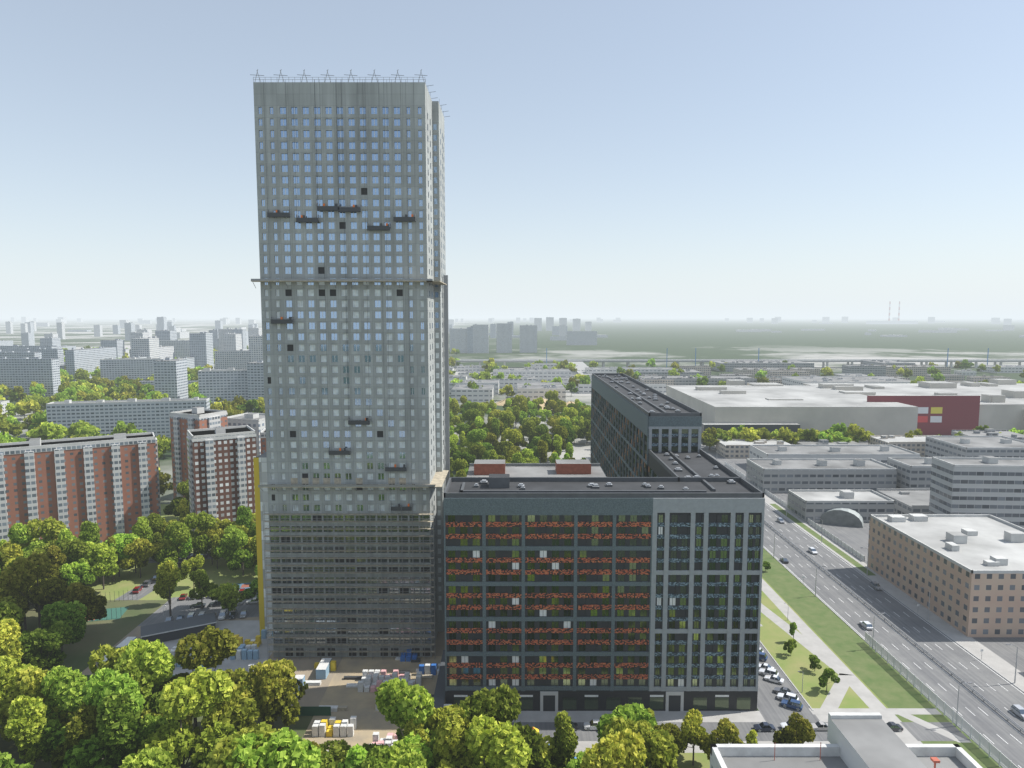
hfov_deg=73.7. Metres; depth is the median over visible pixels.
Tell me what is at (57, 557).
tree
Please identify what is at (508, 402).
tree
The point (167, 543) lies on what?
tree
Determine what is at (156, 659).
tree
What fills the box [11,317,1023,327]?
towers
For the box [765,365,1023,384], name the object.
industrial estate
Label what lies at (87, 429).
tree
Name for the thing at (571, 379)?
tree
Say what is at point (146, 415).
grey slab
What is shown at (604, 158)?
sky
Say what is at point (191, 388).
tree
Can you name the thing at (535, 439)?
tree
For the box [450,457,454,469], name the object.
tree
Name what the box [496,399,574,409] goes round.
sand heaps
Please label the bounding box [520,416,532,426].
tree
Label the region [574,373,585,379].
tree
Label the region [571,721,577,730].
car
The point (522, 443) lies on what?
tree
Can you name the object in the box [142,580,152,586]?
car
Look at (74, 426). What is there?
tree
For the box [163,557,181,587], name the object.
tree
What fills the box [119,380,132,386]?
tree
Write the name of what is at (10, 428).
tree
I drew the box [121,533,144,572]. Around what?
tree
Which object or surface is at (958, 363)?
tree
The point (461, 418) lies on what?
tree
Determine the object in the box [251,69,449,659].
tower under construction
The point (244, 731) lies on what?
tree
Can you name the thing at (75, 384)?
tree
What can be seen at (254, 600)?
car
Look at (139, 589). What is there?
car
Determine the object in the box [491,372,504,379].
tree
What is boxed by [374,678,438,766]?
tree
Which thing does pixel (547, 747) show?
tree
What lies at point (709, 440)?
tree
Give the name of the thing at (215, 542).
tree
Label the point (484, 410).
tree
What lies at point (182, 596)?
car
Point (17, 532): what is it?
tree
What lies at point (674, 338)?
ground
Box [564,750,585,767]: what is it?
tree
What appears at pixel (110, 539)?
tree
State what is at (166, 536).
tree
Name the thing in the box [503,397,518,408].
tree
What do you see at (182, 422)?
brick tower
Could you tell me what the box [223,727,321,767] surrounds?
tree
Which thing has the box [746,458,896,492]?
industrial building
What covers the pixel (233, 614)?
car
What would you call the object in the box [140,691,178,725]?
tree
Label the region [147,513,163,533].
tree
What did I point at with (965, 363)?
tree
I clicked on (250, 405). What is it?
tree
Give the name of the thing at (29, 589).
tree
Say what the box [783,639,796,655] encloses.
tree
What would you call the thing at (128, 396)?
tree
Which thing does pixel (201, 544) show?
tree
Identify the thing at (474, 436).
tree
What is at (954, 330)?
buildings
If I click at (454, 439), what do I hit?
tree
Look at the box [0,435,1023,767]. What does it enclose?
roads and lawns
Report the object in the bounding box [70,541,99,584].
tree
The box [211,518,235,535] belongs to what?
tree
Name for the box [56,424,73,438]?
tree
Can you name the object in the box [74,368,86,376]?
tree
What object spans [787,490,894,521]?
building
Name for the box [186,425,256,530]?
brick tower
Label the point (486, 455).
tree
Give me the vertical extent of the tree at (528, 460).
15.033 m
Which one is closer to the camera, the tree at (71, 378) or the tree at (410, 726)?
the tree at (410, 726)
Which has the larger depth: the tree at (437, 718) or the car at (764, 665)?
the car at (764, 665)
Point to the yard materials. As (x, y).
(372, 681)
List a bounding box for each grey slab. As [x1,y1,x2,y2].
[46,397,209,438]
[100,357,162,386]
[198,368,247,411]
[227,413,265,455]
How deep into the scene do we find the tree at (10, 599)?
178.90 m
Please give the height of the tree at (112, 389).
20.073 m
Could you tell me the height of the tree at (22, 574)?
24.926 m
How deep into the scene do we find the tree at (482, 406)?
600.65 m
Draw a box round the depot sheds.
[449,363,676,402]
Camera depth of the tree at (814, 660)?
177.10 m
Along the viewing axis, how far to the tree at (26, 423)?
525.71 m
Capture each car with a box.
[132,586,142,592]
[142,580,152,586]
[164,616,173,621]
[176,615,184,619]
[179,593,187,599]
[187,612,195,617]
[190,602,205,608]
[208,600,221,606]
[218,610,226,619]
[229,609,237,618]
[239,610,247,617]
[246,598,258,603]
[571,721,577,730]
[583,719,598,730]
[753,722,775,731]
[759,651,767,660]
[759,663,773,668]
[759,667,778,675]
[764,674,783,683]
[774,687,793,693]
[777,517,784,522]
[777,692,798,699]
[780,558,788,562]
[780,721,790,727]
[781,699,802,710]
[808,547,817,553]
[811,721,827,730]
[859,621,872,629]
[870,581,881,589]
[886,722,902,731]
[1010,704,1023,719]
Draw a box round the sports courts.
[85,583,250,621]
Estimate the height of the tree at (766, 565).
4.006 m
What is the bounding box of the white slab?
[0,400,9,416]
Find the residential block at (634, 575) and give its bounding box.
[443,373,764,710]
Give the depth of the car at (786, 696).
164.05 m
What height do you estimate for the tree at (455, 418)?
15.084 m
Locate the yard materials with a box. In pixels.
[85,613,451,750]
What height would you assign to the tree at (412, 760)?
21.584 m
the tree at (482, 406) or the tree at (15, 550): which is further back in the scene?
the tree at (482, 406)
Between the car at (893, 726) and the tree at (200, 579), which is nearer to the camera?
the car at (893, 726)
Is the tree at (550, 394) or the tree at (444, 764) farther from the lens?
the tree at (550, 394)
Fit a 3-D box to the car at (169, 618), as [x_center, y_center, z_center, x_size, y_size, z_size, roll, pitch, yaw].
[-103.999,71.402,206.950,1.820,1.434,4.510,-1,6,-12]
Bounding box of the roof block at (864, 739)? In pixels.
[710,712,981,767]
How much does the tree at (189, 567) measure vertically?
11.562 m
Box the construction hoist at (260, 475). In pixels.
[253,452,272,634]
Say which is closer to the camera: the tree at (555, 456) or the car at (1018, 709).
the car at (1018, 709)
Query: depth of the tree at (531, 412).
596.55 m
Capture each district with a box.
[0,327,262,369]
[0,330,249,399]
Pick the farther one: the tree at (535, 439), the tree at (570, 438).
the tree at (570, 438)
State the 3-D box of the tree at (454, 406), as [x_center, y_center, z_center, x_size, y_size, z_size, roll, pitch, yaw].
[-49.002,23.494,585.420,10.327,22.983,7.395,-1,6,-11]
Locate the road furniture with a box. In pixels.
[725,462,1023,767]
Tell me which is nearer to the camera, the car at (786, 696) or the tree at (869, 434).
the car at (786, 696)
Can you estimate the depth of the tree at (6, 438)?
429.16 m
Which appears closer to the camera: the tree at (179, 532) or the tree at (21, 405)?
the tree at (179, 532)
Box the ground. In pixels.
[0,318,1023,710]
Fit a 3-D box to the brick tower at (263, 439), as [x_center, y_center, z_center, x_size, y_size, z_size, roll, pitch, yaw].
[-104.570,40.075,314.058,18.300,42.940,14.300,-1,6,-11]
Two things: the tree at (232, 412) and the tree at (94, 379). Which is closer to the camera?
the tree at (232, 412)
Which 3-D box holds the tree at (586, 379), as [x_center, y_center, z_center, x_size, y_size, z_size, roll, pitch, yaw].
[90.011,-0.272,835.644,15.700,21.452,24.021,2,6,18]
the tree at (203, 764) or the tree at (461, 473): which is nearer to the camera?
the tree at (203, 764)
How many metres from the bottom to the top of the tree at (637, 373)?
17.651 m
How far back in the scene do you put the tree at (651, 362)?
1181.09 m
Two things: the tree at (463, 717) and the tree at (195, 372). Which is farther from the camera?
the tree at (195, 372)
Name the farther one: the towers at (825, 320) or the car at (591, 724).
the towers at (825, 320)
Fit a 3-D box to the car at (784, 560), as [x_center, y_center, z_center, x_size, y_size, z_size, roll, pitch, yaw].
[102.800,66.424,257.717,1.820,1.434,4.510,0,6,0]
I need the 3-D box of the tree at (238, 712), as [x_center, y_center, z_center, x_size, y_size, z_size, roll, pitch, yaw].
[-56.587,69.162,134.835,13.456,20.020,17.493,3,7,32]
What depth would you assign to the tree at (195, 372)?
942.84 m
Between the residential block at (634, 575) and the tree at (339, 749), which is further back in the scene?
the residential block at (634, 575)
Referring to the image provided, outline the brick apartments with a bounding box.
[0,432,160,542]
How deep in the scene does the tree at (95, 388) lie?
744.72 m
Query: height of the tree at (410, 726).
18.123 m
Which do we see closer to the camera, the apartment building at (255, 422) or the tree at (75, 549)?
the tree at (75, 549)
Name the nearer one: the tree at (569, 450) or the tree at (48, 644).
the tree at (48, 644)
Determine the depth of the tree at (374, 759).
116.99 m
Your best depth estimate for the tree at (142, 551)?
240.27 m
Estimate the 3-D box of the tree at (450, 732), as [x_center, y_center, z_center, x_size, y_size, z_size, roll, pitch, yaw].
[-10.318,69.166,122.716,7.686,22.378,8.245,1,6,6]
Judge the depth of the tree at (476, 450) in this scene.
401.64 m
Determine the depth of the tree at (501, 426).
485.48 m
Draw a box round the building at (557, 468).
[467,460,605,476]
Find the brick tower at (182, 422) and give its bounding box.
[169,407,227,498]
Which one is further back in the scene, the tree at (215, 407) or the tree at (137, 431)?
the tree at (215, 407)
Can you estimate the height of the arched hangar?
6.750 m
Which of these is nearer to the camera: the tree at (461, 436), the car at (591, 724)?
the car at (591, 724)
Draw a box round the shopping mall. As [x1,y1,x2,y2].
[666,379,1023,443]
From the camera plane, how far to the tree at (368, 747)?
127.36 m
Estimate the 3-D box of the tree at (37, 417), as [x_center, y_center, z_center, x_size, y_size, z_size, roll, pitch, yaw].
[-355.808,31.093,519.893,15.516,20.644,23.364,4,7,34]
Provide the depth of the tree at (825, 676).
167.30 m
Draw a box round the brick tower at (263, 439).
[260,428,265,453]
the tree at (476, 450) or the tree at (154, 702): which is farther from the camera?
the tree at (476, 450)
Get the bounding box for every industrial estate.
[634,360,914,384]
[638,364,1010,384]
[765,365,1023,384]
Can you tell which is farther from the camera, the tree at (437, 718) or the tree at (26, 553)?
the tree at (26, 553)
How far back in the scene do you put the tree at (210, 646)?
147.06 m
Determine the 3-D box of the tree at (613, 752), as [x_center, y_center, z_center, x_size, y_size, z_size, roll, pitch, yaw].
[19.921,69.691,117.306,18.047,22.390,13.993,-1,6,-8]
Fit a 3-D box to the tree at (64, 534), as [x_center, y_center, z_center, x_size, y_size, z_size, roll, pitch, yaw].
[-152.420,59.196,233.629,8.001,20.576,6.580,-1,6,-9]
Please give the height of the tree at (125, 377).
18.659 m
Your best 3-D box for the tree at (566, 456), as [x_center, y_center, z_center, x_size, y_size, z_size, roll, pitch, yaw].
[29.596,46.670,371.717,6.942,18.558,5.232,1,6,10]
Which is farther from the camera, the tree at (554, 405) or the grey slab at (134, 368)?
the grey slab at (134, 368)
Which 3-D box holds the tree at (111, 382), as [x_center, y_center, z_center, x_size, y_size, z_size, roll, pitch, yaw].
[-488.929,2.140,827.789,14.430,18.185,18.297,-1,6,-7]
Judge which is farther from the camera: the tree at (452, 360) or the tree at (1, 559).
the tree at (452, 360)
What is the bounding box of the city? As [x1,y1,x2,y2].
[0,317,607,352]
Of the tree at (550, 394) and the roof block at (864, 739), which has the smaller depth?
the roof block at (864, 739)
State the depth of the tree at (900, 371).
1025.79 m
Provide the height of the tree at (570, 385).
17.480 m
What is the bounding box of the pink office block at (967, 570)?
[867,514,1023,636]
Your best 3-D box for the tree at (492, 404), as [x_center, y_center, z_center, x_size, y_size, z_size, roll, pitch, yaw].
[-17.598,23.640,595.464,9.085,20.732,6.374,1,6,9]
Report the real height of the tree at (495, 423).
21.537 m
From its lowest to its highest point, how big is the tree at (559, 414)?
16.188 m
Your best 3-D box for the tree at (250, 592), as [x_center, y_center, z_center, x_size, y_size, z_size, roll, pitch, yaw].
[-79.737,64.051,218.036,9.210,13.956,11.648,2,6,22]
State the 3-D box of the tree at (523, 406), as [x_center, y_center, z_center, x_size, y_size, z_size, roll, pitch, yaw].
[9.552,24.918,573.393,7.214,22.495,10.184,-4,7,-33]
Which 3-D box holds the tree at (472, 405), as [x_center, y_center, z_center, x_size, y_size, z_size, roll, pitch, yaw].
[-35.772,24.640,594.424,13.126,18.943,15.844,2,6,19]
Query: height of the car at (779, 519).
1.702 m
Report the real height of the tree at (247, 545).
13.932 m
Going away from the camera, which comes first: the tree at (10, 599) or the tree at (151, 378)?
the tree at (10, 599)
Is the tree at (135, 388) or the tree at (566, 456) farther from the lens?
the tree at (135, 388)
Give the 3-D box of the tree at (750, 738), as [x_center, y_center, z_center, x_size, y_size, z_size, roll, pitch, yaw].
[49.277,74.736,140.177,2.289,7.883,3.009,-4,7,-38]
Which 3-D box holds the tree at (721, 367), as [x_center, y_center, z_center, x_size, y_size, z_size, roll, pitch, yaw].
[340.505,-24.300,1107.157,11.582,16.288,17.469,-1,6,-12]
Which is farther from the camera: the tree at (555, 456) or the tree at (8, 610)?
the tree at (555, 456)
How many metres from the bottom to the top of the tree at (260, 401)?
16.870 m
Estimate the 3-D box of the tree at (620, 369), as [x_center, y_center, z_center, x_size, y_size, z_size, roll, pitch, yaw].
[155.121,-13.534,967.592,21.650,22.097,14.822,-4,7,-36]
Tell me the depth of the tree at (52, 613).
180.74 m
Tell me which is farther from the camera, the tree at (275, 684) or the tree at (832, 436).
the tree at (832, 436)
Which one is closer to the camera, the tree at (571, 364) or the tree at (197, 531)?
the tree at (197, 531)
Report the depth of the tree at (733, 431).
472.38 m
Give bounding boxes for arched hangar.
[820,508,863,527]
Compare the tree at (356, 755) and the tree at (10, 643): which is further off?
the tree at (10, 643)
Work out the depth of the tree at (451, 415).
565.88 m
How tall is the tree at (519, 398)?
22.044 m
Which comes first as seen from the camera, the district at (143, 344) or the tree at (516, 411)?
the tree at (516, 411)
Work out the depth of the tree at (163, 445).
418.06 m
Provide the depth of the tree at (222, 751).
108.52 m
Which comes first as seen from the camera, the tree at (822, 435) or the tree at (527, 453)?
the tree at (527, 453)
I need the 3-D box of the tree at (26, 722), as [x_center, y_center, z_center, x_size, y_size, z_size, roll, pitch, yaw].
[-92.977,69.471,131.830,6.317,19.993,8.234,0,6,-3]
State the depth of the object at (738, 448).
454.37 m
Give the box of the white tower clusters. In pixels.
[449,317,591,352]
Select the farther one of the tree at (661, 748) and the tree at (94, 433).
the tree at (94, 433)
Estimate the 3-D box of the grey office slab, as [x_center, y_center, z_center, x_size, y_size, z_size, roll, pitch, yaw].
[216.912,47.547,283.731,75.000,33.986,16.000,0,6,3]
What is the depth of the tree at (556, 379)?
814.87 m
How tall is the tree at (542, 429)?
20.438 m
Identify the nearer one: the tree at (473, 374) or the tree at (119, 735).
the tree at (119, 735)
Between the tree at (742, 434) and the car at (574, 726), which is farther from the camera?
the tree at (742, 434)
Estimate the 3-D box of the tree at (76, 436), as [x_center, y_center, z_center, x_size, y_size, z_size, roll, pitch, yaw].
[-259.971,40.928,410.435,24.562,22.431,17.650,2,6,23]
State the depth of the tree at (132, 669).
136.22 m
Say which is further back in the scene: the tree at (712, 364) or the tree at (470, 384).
the tree at (712, 364)
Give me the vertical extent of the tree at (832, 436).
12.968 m
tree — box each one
[0,384,10,390]
[0,388,10,396]
[0,418,24,436]
[0,432,26,442]
[0,541,13,569]
[0,552,3,575]
[0,552,67,628]
[0,596,24,631]
[0,601,47,669]
[0,618,23,660]
[0,655,24,685]
[0,663,43,700]
[0,666,73,762]
[0,751,33,767]
[1,543,22,566]
[3,386,27,401]
[3,559,14,570]
[3,695,46,763]
[5,403,19,415]
[5,556,27,629]
[6,415,20,426]
[7,389,25,402]
[7,523,32,551]
[7,591,27,623]
[14,665,87,762]
[15,400,27,417]
[18,620,72,669]
[20,516,65,561]
[21,399,42,413]
[21,413,37,429]
[23,395,37,401]
[23,551,38,565]
[25,422,61,439]
[28,412,46,430]
[28,539,46,549]
[28,578,47,612]
[29,381,44,393]
[29,383,45,396]
[32,393,48,400]
[32,538,58,556]
[37,397,53,409]
[40,600,86,662]
[41,545,66,579]
[49,395,56,400]
[49,668,144,767]
[50,702,100,767]
[55,528,76,557]
[56,392,75,401]
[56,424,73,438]
[58,384,67,391]
[59,538,89,580]
[59,561,96,585]
[60,371,73,381]
[60,375,69,382]
[61,386,76,396]
[61,582,106,625]
[68,381,89,390]
[68,420,93,434]
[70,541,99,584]
[71,434,90,437]
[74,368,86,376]
[74,371,88,380]
[74,424,100,436]
[76,390,89,400]
[77,385,94,392]
[77,558,90,585]
[78,520,100,543]
[80,381,95,388]
[82,541,118,588]
[86,375,100,385]
[86,391,101,400]
[86,431,105,436]
[87,643,126,674]
[89,369,99,376]
[91,386,101,391]
[95,689,143,767]
[100,387,107,397]
[100,396,113,399]
[103,379,114,387]
[105,533,132,576]
[106,385,124,395]
[107,536,118,581]
[109,391,119,399]
[113,658,153,708]
[114,376,123,385]
[114,420,134,433]
[117,423,135,433]
[118,391,136,398]
[118,538,163,577]
[118,747,177,767]
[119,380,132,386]
[119,665,236,767]
[120,383,135,392]
[121,375,133,381]
[121,394,137,399]
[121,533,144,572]
[121,638,175,709]
[121,713,180,766]
[129,383,139,395]
[131,429,145,433]
[131,516,152,566]
[132,380,145,396]
[134,392,146,398]
[139,383,152,393]
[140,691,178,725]
[143,691,177,724]
[146,374,153,380]
[146,391,154,398]
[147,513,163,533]
[149,678,169,695]
[151,532,165,564]
[152,391,167,398]
[153,517,166,534]
[153,560,180,615]
[154,521,191,565]
[156,434,170,458]
[156,436,170,466]
[157,625,242,726]
[158,519,175,536]
[159,471,172,495]
[162,526,172,539]
[163,480,189,516]
[163,539,174,557]
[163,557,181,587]
[172,537,192,561]
[176,499,189,519]
[179,517,191,530]
[180,553,204,587]
[185,511,215,556]
[185,684,259,759]
[188,384,197,392]
[189,569,217,608]
[191,368,200,376]
[191,382,198,388]
[191,391,211,401]
[194,522,223,556]
[198,752,220,767]
[200,528,224,564]
[207,582,245,614]
[209,721,290,767]
[210,404,222,409]
[210,534,221,568]
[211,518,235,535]
[214,524,243,559]
[221,399,234,409]
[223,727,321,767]
[224,404,243,412]
[225,667,247,677]
[227,408,242,416]
[227,530,256,575]
[231,659,308,728]
[233,395,252,409]
[233,525,248,537]
[236,505,252,535]
[236,727,250,734]
[237,399,262,412]
[238,675,256,698]
[242,537,252,554]
[242,565,258,599]
[249,513,255,536]
[249,535,256,565]
[250,523,255,536]
[257,397,264,407]
[317,746,335,767]
[319,739,350,766]
[335,743,368,767]
[361,745,392,767]
[362,742,388,756]
[373,739,437,767]
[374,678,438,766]
[394,751,426,767]
[403,718,430,746]
[403,731,433,767]
[427,703,457,738]
[433,706,472,767]
[435,758,456,767]
[449,356,455,365]
[449,398,460,414]
[449,412,453,421]
[449,415,463,427]
[449,426,453,434]
[450,378,462,385]
[450,434,460,456]
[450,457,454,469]
[452,450,475,471]
[452,458,467,470]
[453,423,470,436]
[455,414,467,424]
[455,469,466,476]
[455,704,484,764]
[456,438,476,457]
[457,447,469,463]
[459,395,468,412]
[459,431,465,446]
[459,683,555,767]
[461,401,474,414]
[462,409,485,428]
[464,714,531,767]
[466,402,479,410]
[466,429,493,450]
[467,381,482,387]
[468,422,478,431]
[469,372,477,379]
[470,445,485,459]
[474,416,490,433]
[476,371,490,379]
[476,402,487,412]
[477,403,486,416]
[481,450,489,459]
[482,433,499,446]
[483,358,496,364]
[485,417,492,428]
[487,399,496,410]
[487,409,500,418]
[488,361,498,368]
[488,419,503,439]
[489,449,497,459]
[491,365,500,375]
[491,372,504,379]
[491,417,499,436]
[493,428,522,456]
[497,455,505,459]
[499,384,515,396]
[499,412,515,434]
[500,410,513,427]
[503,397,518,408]
[504,398,512,412]
[505,449,523,458]
[505,457,511,462]
[507,374,520,378]
[507,445,520,451]
[509,395,526,406]
[509,429,527,446]
[511,452,525,462]
[513,405,519,428]
[516,411,526,425]
[520,401,527,412]
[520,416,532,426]
[520,420,537,441]
[521,448,538,460]
[525,458,539,462]
[526,436,548,450]
[527,401,537,417]
[527,417,540,436]
[528,424,551,446]
[530,397,543,416]
[531,446,547,458]
[532,732,559,767]
[537,439,547,462]
[538,409,551,421]
[540,433,551,462]
[543,400,560,414]
[544,390,561,406]
[544,397,558,408]
[547,418,557,438]
[548,377,563,385]
[548,425,568,456]
[550,710,578,767]
[551,452,560,462]
[552,434,562,456]
[553,422,574,443]
[554,412,565,418]
[556,416,569,424]
[557,418,573,429]
[559,360,567,368]
[559,400,566,412]
[561,453,569,459]
[563,407,577,424]
[564,381,578,395]
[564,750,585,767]
[565,362,575,370]
[565,442,573,456]
[567,376,579,386]
[568,366,576,370]
[571,425,580,443]
[572,416,579,426]
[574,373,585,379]
[574,399,579,408]
[577,419,590,438]
[578,416,585,427]
[579,728,647,767]
[580,375,590,383]
[581,409,590,420]
[585,425,590,440]
[589,360,598,366]
[596,703,656,767]
[602,716,678,767]
[616,367,624,372]
[620,369,636,378]
[633,371,640,379]
[643,723,680,766]
[646,358,655,366]
[648,708,657,725]
[668,368,679,374]
[670,362,678,368]
[674,709,708,765]
[696,376,708,384]
[698,718,745,759]
[701,427,716,449]
[702,433,719,446]
[709,361,715,368]
[714,433,731,444]
[716,428,727,433]
[717,364,724,373]
[725,432,738,440]
[728,427,737,438]
[734,425,744,436]
[738,427,759,441]
[743,427,760,440]
[745,729,757,743]
[754,369,766,377]
[755,376,768,382]
[757,427,772,439]
[763,561,770,571]
[770,429,778,436]
[773,712,815,743]
[777,426,798,443]
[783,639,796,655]
[789,622,796,638]
[795,428,818,441]
[809,655,821,670]
[818,431,833,441]
[818,668,839,691]
[820,366,833,375]
[826,422,846,435]
[826,432,838,441]
[834,431,851,441]
[844,431,860,442]
[846,423,868,441]
[859,431,873,444]
[896,367,904,376]
[904,368,912,377]
[905,433,913,437]
[909,429,921,434]
[915,376,924,381]
[928,368,941,373]
[931,372,944,380]
[954,361,961,367]
[959,359,973,369]
[973,425,988,429]
[976,363,985,370]
[992,364,1000,373]
[1009,428,1023,434]
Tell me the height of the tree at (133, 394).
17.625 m
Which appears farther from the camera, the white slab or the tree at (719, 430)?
the white slab
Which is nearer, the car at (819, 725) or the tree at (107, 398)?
the car at (819, 725)
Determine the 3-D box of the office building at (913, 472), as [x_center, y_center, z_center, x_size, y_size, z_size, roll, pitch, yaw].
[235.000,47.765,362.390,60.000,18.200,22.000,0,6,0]
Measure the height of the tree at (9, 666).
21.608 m
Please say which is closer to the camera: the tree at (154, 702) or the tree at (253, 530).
the tree at (154, 702)
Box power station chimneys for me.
[866,301,917,323]
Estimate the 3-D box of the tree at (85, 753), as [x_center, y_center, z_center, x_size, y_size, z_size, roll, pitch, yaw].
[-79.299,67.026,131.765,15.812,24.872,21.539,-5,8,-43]
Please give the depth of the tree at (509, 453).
379.59 m
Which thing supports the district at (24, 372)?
on the ground
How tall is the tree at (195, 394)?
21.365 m
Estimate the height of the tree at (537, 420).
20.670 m
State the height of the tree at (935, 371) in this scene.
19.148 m
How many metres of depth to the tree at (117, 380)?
855.75 m
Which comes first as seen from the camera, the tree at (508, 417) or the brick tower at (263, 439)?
the brick tower at (263, 439)
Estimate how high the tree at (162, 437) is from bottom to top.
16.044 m
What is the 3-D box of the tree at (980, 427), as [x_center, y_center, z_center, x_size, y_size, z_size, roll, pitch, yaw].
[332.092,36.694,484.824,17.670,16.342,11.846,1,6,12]
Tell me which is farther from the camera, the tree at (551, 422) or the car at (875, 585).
the tree at (551, 422)
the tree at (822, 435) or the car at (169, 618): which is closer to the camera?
the car at (169, 618)
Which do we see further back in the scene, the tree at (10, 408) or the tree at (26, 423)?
the tree at (10, 408)
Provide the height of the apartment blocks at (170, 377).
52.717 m
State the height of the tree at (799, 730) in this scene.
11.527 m
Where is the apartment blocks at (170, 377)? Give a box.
[0,351,264,412]
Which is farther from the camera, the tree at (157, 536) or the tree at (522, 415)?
the tree at (522, 415)
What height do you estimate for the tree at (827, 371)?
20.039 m
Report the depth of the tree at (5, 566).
210.01 m
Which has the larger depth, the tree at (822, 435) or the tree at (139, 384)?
the tree at (139, 384)
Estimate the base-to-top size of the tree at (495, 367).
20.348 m
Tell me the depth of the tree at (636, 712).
130.68 m
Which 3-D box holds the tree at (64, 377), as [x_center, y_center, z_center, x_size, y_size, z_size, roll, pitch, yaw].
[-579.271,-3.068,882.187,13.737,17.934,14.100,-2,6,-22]
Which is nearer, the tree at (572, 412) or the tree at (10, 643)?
the tree at (10, 643)
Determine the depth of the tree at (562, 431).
433.52 m
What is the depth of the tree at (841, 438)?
467.55 m
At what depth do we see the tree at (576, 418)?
547.91 m
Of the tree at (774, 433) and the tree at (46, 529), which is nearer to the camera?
the tree at (46, 529)
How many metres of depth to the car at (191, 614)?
208.40 m
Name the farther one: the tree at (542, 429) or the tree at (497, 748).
the tree at (542, 429)
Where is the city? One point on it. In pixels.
(27, 339)
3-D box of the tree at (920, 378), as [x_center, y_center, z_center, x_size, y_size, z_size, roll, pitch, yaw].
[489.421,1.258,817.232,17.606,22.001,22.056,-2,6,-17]
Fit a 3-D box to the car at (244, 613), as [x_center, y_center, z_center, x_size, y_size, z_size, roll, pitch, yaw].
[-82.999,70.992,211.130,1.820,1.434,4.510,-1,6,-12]
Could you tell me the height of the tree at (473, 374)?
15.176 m
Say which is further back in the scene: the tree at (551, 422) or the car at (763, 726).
the tree at (551, 422)
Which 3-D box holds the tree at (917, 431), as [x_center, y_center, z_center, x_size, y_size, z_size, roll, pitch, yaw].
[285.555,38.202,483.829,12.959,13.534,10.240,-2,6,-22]
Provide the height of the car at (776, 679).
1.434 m
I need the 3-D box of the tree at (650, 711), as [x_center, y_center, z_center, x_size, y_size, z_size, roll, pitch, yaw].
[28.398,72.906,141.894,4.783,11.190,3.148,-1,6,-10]
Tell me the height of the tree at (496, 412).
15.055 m
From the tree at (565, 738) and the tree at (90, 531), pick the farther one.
the tree at (90, 531)
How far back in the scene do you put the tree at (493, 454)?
384.01 m
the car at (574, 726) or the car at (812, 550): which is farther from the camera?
the car at (812, 550)
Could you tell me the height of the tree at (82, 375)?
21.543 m
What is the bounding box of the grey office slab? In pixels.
[929,456,1023,527]
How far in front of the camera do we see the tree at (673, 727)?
134.47 m
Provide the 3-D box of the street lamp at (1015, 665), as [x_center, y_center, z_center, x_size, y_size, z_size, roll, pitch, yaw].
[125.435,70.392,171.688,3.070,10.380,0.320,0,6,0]
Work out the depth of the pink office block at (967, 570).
214.51 m
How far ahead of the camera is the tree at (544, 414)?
570.90 m
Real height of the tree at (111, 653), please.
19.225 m
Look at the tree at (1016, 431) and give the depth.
481.99 m
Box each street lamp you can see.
[920,587,929,619]
[955,682,971,725]
[1006,644,1017,682]
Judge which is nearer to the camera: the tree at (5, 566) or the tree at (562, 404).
the tree at (5, 566)
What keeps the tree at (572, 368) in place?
on the ground
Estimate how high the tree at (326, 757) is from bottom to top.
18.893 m
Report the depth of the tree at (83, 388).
733.06 m
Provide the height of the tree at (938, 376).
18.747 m
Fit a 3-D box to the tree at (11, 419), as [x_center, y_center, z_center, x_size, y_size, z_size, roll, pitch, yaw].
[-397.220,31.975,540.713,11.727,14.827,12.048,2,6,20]
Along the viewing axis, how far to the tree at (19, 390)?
709.26 m
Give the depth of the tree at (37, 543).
233.51 m
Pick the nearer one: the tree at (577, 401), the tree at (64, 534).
the tree at (64, 534)
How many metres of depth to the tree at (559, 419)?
502.33 m
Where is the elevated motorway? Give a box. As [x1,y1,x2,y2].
[454,348,1023,373]
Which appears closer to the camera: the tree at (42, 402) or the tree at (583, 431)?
the tree at (583, 431)
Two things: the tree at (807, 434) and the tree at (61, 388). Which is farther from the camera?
the tree at (61, 388)
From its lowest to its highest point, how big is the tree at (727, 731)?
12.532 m
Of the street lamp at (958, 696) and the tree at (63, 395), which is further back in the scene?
the tree at (63, 395)
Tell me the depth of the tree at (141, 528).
249.62 m
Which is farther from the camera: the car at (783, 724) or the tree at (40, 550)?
the tree at (40, 550)
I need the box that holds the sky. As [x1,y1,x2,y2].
[0,0,1023,317]
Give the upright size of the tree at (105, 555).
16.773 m
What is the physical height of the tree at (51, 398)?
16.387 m
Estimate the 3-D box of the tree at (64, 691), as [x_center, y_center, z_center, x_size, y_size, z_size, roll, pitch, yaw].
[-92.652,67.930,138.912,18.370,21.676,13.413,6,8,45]
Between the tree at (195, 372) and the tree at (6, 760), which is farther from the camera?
the tree at (195, 372)
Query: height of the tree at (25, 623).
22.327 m
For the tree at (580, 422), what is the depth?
518.47 m
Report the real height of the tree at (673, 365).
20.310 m
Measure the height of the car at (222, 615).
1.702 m
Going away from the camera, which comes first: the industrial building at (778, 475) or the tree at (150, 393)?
the industrial building at (778, 475)
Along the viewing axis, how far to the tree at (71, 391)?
694.62 m
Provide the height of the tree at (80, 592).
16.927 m

